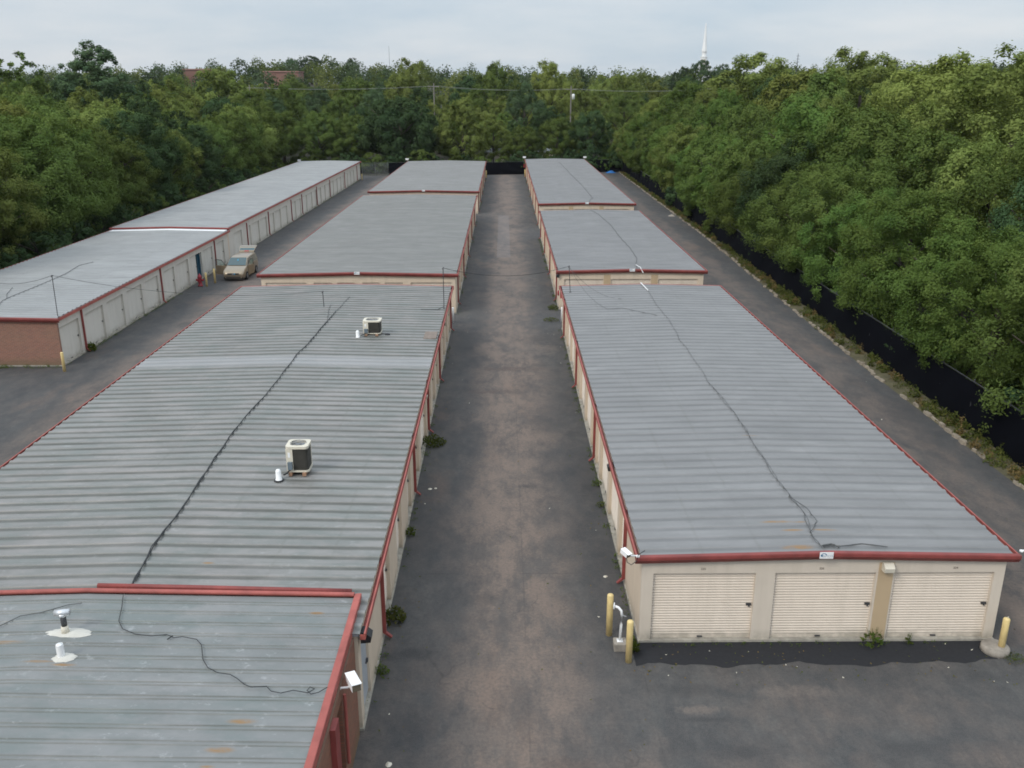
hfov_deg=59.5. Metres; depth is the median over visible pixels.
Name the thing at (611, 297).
drop wires
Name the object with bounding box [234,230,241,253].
door
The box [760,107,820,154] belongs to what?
tree
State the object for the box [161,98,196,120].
tree
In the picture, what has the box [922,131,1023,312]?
tree
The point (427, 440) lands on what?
weed clump
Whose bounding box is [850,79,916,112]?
tree
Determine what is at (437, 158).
shrub
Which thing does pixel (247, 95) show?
tree
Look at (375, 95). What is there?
tree
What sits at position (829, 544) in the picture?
roof cable
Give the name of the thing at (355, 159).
shrub
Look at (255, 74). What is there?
wood
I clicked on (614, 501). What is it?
door
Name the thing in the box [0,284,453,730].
storage block
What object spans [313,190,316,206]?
door
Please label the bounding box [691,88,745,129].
tree
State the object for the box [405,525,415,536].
weed clump
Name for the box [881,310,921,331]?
shrub
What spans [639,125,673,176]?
tree
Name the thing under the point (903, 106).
tree
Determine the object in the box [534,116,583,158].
tree
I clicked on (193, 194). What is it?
shrub
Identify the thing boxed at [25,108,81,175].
tree
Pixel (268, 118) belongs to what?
tree
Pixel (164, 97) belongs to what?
tree
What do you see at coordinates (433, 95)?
utility pole
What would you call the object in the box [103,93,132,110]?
tree
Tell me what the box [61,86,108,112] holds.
tree
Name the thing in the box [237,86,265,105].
tree
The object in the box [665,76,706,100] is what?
tree
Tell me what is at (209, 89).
tree
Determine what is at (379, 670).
weed clump
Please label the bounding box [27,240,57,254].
shrub
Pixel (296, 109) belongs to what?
tree
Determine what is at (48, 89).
tree
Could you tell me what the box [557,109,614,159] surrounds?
tree
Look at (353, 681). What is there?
security camera
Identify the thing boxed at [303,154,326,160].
shrub
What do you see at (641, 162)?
tree
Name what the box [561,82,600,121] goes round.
tree
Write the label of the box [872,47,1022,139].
tree
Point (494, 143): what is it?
tree
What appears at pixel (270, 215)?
door
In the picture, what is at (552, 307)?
weed clump
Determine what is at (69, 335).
door
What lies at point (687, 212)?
shrub
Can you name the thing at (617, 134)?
tree
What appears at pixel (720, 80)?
tree
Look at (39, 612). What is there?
thin cable
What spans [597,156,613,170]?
shrub
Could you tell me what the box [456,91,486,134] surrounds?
tree
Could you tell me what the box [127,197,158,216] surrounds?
shrub
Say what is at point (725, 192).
tree
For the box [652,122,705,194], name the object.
tree
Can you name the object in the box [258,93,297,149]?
tree
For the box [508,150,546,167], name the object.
shrub
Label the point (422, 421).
door
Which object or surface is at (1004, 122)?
tree
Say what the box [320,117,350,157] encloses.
tree
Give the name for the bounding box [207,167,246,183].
shrub
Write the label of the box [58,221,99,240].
shrub
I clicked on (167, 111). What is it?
tree
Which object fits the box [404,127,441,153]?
tree
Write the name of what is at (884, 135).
tree
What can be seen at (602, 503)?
weed clump
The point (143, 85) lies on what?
tree
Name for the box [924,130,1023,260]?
tree
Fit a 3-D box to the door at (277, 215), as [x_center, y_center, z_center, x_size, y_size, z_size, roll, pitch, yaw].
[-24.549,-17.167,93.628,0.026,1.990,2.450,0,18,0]
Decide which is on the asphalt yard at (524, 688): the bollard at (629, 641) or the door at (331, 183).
the bollard at (629, 641)
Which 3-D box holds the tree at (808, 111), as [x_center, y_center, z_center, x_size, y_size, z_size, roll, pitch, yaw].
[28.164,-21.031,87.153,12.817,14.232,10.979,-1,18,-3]
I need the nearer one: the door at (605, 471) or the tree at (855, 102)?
the door at (605, 471)
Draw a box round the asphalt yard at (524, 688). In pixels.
[0,172,1023,767]
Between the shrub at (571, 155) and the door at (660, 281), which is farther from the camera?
the shrub at (571, 155)
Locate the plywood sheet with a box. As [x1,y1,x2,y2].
[423,331,437,338]
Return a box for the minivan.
[215,245,257,278]
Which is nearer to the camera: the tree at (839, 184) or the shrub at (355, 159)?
the tree at (839, 184)
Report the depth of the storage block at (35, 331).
56.72 m
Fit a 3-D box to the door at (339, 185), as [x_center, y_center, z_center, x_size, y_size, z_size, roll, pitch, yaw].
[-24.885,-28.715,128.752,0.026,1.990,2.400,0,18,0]
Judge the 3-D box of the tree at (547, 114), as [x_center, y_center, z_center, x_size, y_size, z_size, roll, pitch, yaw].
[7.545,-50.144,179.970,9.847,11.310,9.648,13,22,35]
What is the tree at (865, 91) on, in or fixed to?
on the ground at (482, 159)
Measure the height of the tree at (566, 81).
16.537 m
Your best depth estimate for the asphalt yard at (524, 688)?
26.51 m
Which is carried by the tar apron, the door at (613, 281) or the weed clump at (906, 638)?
the weed clump at (906, 638)
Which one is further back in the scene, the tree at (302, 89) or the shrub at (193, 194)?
the tree at (302, 89)
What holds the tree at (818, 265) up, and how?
on the ground at (482, 159)
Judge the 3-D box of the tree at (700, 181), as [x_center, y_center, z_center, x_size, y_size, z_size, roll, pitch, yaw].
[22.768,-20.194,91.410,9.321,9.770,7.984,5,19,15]
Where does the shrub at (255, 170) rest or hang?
on the ground at (482, 159)
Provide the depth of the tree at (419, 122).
157.20 m
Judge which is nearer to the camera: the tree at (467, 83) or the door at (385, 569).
the door at (385, 569)
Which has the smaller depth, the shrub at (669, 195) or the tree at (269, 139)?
the shrub at (669, 195)
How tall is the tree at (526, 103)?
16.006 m
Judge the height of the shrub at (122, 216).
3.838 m
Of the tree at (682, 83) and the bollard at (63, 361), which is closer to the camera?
the bollard at (63, 361)
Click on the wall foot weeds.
(428, 446)
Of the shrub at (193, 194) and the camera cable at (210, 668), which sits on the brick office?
the camera cable at (210, 668)
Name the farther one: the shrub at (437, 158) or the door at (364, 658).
the shrub at (437, 158)
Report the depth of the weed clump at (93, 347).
50.37 m
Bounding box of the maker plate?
[819,552,833,558]
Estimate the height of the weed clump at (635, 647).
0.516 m
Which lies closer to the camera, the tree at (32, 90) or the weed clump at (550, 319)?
the weed clump at (550, 319)
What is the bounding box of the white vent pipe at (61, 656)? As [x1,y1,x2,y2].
[51,642,77,662]
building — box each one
[182,69,217,88]
[263,71,303,89]
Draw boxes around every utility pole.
[428,83,438,151]
[565,86,575,121]
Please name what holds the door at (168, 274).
in the storage block at (35, 331)
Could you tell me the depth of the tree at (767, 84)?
131.99 m
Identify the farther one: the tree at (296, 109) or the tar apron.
the tree at (296, 109)
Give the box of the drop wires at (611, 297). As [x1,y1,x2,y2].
[569,267,654,314]
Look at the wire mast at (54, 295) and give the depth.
46.70 m
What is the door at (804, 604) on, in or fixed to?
in the storage block at (704, 511)
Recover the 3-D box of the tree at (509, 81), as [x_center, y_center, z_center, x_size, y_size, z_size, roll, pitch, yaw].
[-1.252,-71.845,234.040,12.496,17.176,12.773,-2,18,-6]
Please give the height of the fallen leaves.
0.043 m
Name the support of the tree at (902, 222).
on the ground at (482, 159)
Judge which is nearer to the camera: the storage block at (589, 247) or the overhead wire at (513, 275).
the overhead wire at (513, 275)
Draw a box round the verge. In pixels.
[620,172,1023,489]
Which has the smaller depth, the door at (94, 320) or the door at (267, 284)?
the door at (94, 320)
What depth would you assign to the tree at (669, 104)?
152.09 m
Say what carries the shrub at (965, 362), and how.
on the ground at (482, 159)
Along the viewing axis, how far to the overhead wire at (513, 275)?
50.54 m
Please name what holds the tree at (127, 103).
on the ground at (482, 159)
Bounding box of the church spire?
[696,23,709,80]
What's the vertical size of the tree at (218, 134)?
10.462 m
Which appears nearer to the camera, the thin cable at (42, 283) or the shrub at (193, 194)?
the thin cable at (42, 283)
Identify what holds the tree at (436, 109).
on the ground at (482, 159)
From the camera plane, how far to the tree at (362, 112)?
178.08 m
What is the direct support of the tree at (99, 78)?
on the ground at (482, 159)
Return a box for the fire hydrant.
[196,273,203,286]
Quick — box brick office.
[0,588,361,767]
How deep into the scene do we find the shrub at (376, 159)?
156.48 m
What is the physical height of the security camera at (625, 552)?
0.222 m
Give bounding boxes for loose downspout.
[97,583,351,591]
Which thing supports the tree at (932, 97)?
on the ground at (482, 159)
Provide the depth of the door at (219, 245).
74.57 m
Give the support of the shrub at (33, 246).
on the ground at (482, 159)
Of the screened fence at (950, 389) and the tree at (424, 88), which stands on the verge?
the screened fence at (950, 389)
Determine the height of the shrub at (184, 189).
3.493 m
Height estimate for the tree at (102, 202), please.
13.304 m
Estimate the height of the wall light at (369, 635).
0.264 m
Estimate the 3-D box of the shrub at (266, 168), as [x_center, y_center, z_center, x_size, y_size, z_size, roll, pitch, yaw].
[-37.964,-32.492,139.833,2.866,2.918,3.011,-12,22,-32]
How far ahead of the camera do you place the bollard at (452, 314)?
56.57 m
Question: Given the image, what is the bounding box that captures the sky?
[0,0,1023,84]
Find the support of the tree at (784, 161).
on the ground at (482, 159)
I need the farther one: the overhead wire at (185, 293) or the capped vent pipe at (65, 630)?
the overhead wire at (185, 293)
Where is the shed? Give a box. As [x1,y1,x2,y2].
[484,148,505,162]
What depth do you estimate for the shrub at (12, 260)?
68.12 m
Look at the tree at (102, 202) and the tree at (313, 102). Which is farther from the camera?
the tree at (313, 102)
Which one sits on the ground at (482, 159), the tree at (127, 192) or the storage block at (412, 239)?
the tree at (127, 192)
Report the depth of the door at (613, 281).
59.52 m
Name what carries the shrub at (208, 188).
on the ground at (482, 159)
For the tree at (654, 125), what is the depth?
136.64 m
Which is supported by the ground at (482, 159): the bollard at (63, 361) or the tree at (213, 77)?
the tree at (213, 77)
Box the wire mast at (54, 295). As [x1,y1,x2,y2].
[51,275,58,317]
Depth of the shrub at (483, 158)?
158.32 m
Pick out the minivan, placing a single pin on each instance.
(242, 263)
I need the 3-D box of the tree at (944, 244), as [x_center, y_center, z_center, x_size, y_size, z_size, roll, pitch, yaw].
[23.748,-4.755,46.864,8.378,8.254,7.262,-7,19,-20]
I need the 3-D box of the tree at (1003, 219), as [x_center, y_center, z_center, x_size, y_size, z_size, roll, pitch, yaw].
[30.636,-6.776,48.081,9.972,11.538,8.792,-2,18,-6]
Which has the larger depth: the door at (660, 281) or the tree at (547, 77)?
the tree at (547, 77)
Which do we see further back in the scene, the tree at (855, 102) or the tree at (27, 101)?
the tree at (855, 102)
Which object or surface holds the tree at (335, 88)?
on the ground at (482, 159)
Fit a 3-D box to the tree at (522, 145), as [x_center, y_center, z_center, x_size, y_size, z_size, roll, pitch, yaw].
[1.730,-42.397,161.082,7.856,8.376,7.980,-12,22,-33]
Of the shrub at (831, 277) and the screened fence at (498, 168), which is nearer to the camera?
the shrub at (831, 277)
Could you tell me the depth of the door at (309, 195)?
109.27 m
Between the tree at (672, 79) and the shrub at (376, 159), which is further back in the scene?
the tree at (672, 79)
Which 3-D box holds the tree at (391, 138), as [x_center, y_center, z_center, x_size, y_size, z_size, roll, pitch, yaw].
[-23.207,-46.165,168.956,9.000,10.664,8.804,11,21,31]
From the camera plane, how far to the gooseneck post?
23.45 m
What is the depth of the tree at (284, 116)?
161.25 m
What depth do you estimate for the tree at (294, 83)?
246.76 m
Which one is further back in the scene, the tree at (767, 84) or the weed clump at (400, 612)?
the tree at (767, 84)
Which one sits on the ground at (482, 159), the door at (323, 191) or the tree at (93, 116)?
the tree at (93, 116)
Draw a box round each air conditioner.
[283,439,312,475]
[361,317,381,335]
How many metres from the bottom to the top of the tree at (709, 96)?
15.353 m
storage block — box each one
[0,229,229,366]
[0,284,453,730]
[109,160,360,257]
[256,194,477,312]
[367,160,486,213]
[524,158,635,228]
[539,210,707,309]
[559,284,1021,642]
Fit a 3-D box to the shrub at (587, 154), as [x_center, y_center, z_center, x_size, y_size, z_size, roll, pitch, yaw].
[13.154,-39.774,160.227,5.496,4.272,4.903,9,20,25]
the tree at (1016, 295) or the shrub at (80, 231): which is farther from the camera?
the shrub at (80, 231)
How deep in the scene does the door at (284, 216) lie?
96.76 m
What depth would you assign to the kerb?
47.80 m
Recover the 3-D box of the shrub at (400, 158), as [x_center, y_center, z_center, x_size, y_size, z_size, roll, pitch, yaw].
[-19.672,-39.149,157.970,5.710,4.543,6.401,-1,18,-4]
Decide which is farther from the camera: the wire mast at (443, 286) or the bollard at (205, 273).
the bollard at (205, 273)
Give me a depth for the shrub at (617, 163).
159.12 m
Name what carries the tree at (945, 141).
on the ground at (482, 159)
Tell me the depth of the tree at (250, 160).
129.95 m
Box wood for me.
[0,53,1013,116]
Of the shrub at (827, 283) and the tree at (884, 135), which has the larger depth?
the tree at (884, 135)
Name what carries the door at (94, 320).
in the storage block at (35, 331)
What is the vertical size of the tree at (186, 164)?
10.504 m
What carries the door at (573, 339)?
in the storage block at (704, 511)
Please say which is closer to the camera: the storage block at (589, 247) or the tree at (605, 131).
the storage block at (589, 247)
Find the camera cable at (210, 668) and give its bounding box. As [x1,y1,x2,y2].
[118,595,326,693]
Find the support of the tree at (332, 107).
on the ground at (482, 159)
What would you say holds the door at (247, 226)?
in the storage block at (256, 210)
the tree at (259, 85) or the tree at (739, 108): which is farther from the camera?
the tree at (259, 85)
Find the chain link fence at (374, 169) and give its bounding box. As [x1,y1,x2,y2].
[361,162,388,175]
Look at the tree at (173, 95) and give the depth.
186.11 m
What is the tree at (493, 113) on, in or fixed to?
on the ground at (482, 159)
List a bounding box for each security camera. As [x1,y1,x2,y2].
[340,670,361,692]
[620,547,639,557]
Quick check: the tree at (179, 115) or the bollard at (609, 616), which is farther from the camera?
the tree at (179, 115)
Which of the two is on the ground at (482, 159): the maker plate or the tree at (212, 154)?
the tree at (212, 154)
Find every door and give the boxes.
[59,319,80,361]
[85,306,104,346]
[106,295,124,333]
[127,285,142,320]
[145,276,158,310]
[163,268,174,298]
[176,260,188,290]
[190,255,196,281]
[203,247,212,273]
[216,241,223,264]
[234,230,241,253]
[247,226,250,244]
[252,221,258,243]
[260,217,266,238]
[266,283,306,285]
[269,213,273,232]
[275,210,280,229]
[282,206,286,225]
[292,201,295,219]
[296,199,300,216]
[302,195,306,212]
[308,193,311,209]
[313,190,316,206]
[317,188,320,203]
[322,186,324,200]
[326,183,328,198]
[330,181,332,195]
[334,179,336,193]
[338,177,340,190]
[361,643,367,704]
[383,560,386,605]
[396,512,398,555]
[411,282,451,305]
[420,413,423,448]
[564,279,602,284]
[572,339,573,366]
[582,372,584,405]
[587,392,590,429]
[602,446,607,494]
[611,279,649,283]
[611,478,617,534]
[621,517,623,547]
[650,573,754,637]
[658,279,697,284]
[769,573,874,636]
[885,572,991,635]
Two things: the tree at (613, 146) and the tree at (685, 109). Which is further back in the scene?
the tree at (613, 146)
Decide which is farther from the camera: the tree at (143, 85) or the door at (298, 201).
the tree at (143, 85)
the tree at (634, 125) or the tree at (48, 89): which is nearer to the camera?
the tree at (634, 125)
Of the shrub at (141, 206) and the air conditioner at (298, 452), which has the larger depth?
the shrub at (141, 206)
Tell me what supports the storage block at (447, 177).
on the asphalt yard at (524, 688)
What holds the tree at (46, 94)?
on the ground at (482, 159)
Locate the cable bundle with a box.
[125,311,335,594]
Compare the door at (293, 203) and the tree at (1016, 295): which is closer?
the tree at (1016, 295)
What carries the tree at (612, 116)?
on the ground at (482, 159)
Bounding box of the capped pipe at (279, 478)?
[274,469,283,482]
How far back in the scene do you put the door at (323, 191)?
117.69 m
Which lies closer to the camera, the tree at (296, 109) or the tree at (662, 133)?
the tree at (662, 133)
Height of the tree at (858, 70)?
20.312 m
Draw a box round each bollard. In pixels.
[60,352,65,371]
[204,272,207,286]
[452,307,453,321]
[606,593,613,635]
[625,619,633,663]
[979,617,1009,658]
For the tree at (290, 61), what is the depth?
472.63 m
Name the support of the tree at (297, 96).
on the ground at (482, 159)
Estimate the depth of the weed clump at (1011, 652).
23.14 m
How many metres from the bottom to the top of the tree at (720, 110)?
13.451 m
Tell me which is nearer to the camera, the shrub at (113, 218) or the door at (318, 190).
the shrub at (113, 218)
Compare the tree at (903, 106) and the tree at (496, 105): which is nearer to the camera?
the tree at (903, 106)
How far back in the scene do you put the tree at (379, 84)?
246.75 m
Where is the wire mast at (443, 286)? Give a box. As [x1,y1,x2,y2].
[442,267,444,308]
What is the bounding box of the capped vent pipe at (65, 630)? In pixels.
[45,608,91,636]
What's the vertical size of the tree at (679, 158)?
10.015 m
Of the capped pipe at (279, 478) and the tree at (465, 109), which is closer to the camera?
the capped pipe at (279, 478)
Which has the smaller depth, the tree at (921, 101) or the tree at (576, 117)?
the tree at (921, 101)
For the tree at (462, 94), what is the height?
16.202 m
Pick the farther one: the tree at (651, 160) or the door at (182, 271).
the tree at (651, 160)
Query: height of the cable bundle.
0.045 m
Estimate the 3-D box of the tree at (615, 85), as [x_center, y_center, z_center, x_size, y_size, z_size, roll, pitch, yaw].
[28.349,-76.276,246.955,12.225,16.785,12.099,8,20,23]
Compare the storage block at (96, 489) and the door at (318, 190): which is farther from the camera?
the door at (318, 190)
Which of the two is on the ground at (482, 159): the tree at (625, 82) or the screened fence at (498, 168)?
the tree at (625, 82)
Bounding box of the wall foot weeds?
[0,178,942,703]
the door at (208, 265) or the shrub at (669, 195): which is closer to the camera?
the door at (208, 265)
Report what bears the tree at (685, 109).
on the ground at (482, 159)
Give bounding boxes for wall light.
[360,626,372,643]
[881,562,894,572]
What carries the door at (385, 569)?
in the storage block at (96, 489)
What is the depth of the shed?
169.28 m
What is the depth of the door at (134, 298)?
57.22 m
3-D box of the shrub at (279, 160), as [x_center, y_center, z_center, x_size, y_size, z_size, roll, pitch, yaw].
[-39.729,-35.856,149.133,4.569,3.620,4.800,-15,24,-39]
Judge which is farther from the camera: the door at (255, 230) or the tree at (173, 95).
the tree at (173, 95)
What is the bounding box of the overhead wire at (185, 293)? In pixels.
[56,276,321,294]
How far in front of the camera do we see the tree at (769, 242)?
68.95 m
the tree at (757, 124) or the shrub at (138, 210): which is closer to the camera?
the shrub at (138, 210)
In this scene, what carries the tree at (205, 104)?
on the ground at (482, 159)
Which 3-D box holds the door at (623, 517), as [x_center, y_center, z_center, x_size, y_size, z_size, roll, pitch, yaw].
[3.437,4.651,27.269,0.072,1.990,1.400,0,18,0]
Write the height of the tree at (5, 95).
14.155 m
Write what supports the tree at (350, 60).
on the ground at (482, 159)
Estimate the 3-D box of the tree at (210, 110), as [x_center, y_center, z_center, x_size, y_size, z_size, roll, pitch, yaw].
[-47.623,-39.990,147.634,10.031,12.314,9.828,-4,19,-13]
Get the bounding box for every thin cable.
[0,262,91,302]
[0,603,80,625]
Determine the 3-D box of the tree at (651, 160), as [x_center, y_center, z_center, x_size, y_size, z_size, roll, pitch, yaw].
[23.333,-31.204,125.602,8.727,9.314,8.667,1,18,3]
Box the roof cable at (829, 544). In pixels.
[650,294,887,547]
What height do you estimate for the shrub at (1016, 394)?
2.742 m
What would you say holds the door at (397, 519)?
in the storage block at (96, 489)
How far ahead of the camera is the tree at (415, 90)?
205.60 m
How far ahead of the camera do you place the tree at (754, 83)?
145.86 m
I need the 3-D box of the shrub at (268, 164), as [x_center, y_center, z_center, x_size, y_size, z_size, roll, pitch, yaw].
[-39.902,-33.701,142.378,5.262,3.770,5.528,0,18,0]
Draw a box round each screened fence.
[389,159,621,174]
[622,162,1023,467]
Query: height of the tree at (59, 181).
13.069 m
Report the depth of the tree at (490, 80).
208.25 m
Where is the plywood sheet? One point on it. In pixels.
(430, 335)
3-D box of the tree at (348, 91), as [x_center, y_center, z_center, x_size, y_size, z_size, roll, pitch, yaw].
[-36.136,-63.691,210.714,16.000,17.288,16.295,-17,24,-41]
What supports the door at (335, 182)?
in the storage block at (256, 210)
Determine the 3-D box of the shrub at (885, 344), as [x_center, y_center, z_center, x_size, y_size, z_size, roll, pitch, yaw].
[21.807,-2.179,47.357,4.332,3.153,4.856,5,19,16]
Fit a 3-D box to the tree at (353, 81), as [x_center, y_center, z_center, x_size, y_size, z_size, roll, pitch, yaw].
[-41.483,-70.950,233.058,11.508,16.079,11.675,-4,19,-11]
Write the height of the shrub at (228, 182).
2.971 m
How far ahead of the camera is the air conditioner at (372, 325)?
43.02 m
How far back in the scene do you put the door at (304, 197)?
106.50 m
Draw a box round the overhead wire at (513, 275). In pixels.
[444,266,568,275]
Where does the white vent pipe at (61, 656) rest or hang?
on the brick office
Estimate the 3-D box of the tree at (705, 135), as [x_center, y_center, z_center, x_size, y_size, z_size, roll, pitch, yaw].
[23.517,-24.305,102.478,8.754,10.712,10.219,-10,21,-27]
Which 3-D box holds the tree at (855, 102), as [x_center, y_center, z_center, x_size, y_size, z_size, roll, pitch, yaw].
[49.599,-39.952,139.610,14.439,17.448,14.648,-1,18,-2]
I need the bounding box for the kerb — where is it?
[619,172,1023,488]
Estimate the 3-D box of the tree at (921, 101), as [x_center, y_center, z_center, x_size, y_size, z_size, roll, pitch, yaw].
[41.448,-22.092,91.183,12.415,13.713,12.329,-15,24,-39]
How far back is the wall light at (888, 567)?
23.06 m
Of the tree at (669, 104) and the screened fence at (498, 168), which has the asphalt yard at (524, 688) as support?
the screened fence at (498, 168)
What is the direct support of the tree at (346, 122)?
on the ground at (482, 159)
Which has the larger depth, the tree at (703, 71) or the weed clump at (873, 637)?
the tree at (703, 71)
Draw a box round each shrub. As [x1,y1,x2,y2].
[0,248,33,267]
[0,260,8,268]
[5,230,72,261]
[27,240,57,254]
[49,221,94,244]
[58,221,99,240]
[87,211,120,233]
[104,203,140,227]
[111,202,143,223]
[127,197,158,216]
[136,188,169,213]
[143,189,187,211]
[168,181,199,202]
[176,187,198,202]
[193,176,219,193]
[200,180,225,195]
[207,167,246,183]
[220,179,235,186]
[231,167,257,178]
[241,167,260,175]
[249,165,262,174]
[255,160,275,171]
[262,167,272,173]
[271,157,285,168]
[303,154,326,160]
[336,152,359,160]
[353,157,373,172]
[360,152,388,172]
[378,155,396,172]
[386,149,413,165]
[406,149,436,161]
[427,155,443,160]
[447,155,462,160]
[459,153,473,160]
[473,156,491,161]
[495,156,508,161]
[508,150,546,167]
[560,148,579,158]
[575,150,598,168]
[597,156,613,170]
[606,150,622,168]
[664,186,689,205]
[683,190,709,215]
[702,204,730,230]
[818,274,839,290]
[820,265,856,295]
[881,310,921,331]
[883,313,958,364]
[942,340,983,388]
[1004,382,1023,410]
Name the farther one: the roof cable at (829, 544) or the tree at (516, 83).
the tree at (516, 83)
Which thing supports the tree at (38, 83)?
on the ground at (482, 159)
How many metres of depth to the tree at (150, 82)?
223.40 m
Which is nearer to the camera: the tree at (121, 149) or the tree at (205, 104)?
the tree at (121, 149)
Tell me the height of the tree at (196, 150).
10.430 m
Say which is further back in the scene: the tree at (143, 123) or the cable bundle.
the tree at (143, 123)
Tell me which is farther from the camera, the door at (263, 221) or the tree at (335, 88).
the tree at (335, 88)
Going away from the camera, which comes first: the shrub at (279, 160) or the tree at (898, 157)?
the tree at (898, 157)
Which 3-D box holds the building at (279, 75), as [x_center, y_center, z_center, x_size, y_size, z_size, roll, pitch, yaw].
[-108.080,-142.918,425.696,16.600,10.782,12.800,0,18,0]
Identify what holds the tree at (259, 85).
on the ground at (482, 159)
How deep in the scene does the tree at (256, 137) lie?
136.03 m
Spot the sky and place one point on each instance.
(663, 36)
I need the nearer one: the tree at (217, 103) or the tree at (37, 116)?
the tree at (37, 116)
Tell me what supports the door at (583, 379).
in the storage block at (704, 511)
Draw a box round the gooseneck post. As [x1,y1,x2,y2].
[613,602,625,651]
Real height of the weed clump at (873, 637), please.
0.518 m
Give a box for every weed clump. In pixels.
[86,341,96,351]
[375,662,389,678]
[386,603,406,626]
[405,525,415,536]
[422,433,446,447]
[543,317,558,321]
[547,304,558,309]
[591,478,600,485]
[596,499,604,507]
[632,635,640,653]
[860,627,883,648]
[905,633,912,643]
[1003,651,1023,664]
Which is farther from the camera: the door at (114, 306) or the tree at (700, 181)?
the tree at (700, 181)
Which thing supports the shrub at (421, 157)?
on the ground at (482, 159)
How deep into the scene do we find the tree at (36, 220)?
69.80 m
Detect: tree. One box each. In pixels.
[0,51,48,101]
[0,91,33,111]
[0,98,45,165]
[0,103,124,234]
[0,111,84,251]
[0,143,50,260]
[7,92,82,125]
[8,86,42,100]
[15,120,136,220]
[23,86,42,97]
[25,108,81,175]
[26,85,59,100]
[40,85,84,105]
[48,40,139,107]
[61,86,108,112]
[66,101,137,165]
[68,105,81,120]
[74,126,164,215]
[85,110,197,198]
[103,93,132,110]
[113,91,179,130]
[117,93,180,128]
[121,125,192,190]
[135,78,164,96]
[135,123,205,188]
[137,79,170,94]
[145,78,203,119]
[157,89,186,104]
[158,73,185,94]
[160,110,197,134]
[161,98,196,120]
[167,123,225,187]
[183,66,254,121]
[184,119,245,184]
[193,81,228,99]
[193,111,258,179]
[195,99,219,120]
[196,103,245,155]
[200,96,245,119]
[218,103,280,169]
[221,110,265,163]
[233,88,276,116]
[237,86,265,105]
[240,102,290,158]
[244,83,267,106]
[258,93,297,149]
[263,84,304,136]
[272,110,314,165]
[275,82,309,135]
[277,77,305,99]
[279,58,301,70]
[287,110,346,162]
[293,85,326,106]
[297,55,324,83]
[297,86,335,120]
[306,113,328,159]
[320,96,354,119]
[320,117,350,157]
[322,112,377,160]
[327,84,341,116]
[331,75,374,117]
[332,79,369,114]
[343,106,375,154]
[345,58,358,73]
[352,95,438,161]
[357,86,390,153]
[369,76,393,101]
[372,113,407,158]
[382,57,431,113]
[395,77,430,106]
[399,86,441,118]
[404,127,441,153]
[424,96,463,153]
[431,96,490,160]
[436,112,470,159]
[446,74,489,111]
[452,79,485,102]
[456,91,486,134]
[468,59,519,123]
[475,117,513,161]
[476,108,513,143]
[480,96,519,144]
[485,75,517,112]
[486,112,516,147]
[498,77,528,107]
[498,124,543,160]
[500,120,530,156]
[504,81,547,145]
[520,58,579,125]
[529,105,570,147]
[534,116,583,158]
[544,79,582,116]
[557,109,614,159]
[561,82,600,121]
[568,110,598,153]
[582,74,619,114]
[589,116,610,156]
[598,75,624,136]
[598,87,645,131]
[602,71,645,135]
[606,128,635,158]
[613,116,652,162]
[616,91,648,127]
[617,110,664,162]
[624,119,674,173]
[632,121,665,166]
[639,97,667,116]
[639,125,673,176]
[643,79,670,103]
[646,118,697,186]
[647,132,689,176]
[650,82,706,122]
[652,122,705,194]
[661,78,693,105]
[661,99,718,127]
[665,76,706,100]
[666,129,717,195]
[668,66,696,89]
[674,134,748,210]
[675,123,746,194]
[683,84,740,123]
[684,97,747,146]
[689,138,754,211]
[691,59,715,86]
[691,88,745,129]
[696,134,791,219]
[701,52,794,102]
[703,81,713,92]
[703,152,790,234]
[707,63,738,82]
[715,99,765,145]
[726,104,780,145]
[730,135,839,248]
[733,92,868,179]
[734,161,853,272]
[740,65,830,138]
[740,68,782,108]
[752,71,812,112]
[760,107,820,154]
[766,162,907,277]
[773,94,858,142]
[778,68,859,126]
[788,102,934,237]
[790,187,927,303]
[808,45,922,110]
[818,79,865,106]
[833,184,972,328]
[849,75,910,104]
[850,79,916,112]
[851,97,927,166]
[852,125,998,269]
[864,129,950,196]
[867,214,1023,351]
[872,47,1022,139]
[882,94,922,113]
[887,232,1023,394]
[888,80,1003,189]
[892,40,1023,212]
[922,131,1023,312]
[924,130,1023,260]
[961,108,1022,218]
[964,246,1023,434]
[986,173,1023,274]
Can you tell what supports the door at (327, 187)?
in the storage block at (256, 210)
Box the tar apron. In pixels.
[633,640,997,667]
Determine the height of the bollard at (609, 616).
1.274 m
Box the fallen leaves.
[379,307,1016,751]
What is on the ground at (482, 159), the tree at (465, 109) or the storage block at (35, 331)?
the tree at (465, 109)
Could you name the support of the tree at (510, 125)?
on the ground at (482, 159)
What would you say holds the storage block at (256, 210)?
on the asphalt yard at (524, 688)
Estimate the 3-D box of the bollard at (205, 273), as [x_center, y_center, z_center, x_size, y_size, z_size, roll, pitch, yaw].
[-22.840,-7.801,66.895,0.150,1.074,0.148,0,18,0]
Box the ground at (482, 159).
[0,83,1020,407]
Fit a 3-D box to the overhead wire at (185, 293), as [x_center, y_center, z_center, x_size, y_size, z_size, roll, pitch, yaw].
[-17.030,-5.260,47.384,13.718,1.326,0.020,-2,18,-7]
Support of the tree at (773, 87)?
on the ground at (482, 159)
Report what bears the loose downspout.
on the storage block at (96, 489)
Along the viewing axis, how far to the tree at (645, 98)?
224.60 m
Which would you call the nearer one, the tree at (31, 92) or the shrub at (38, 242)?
the shrub at (38, 242)

